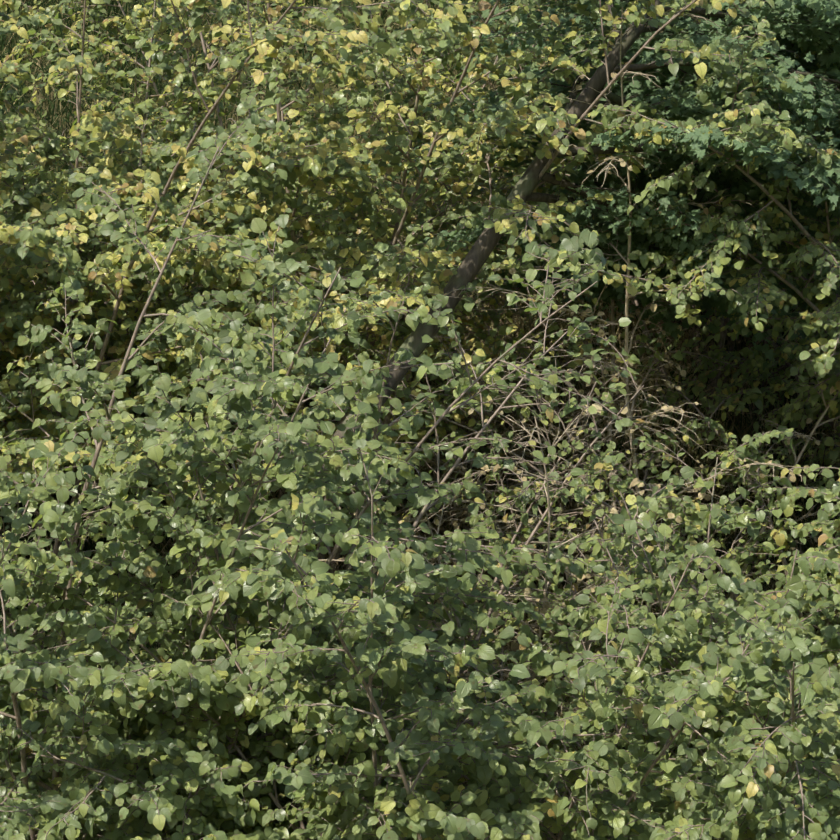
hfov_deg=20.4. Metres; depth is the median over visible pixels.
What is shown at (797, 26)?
maple tree
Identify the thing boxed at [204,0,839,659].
dead bush
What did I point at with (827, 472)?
hazel bush
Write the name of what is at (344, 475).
hazel bush
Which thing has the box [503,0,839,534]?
tree
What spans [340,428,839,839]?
hazel bush
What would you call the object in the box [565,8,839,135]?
maple tree
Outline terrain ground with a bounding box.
[0,0,839,838]
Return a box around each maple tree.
[65,0,839,835]
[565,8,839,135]
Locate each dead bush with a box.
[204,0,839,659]
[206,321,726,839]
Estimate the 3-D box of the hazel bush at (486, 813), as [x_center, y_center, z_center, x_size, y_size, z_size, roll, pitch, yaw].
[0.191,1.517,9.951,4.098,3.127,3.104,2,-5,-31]
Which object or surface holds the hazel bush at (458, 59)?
on the terrain ground
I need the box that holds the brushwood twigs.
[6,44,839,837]
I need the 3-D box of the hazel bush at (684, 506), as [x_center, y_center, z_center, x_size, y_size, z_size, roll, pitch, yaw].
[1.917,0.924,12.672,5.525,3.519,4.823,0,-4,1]
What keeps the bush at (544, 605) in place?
on the terrain ground
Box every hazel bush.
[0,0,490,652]
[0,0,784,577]
[0,91,699,839]
[0,271,677,835]
[0,395,790,839]
[278,316,839,807]
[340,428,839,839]
[380,0,839,424]
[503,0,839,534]
[517,464,839,752]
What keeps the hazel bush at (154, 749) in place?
on the terrain ground
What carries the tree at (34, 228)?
on the terrain ground

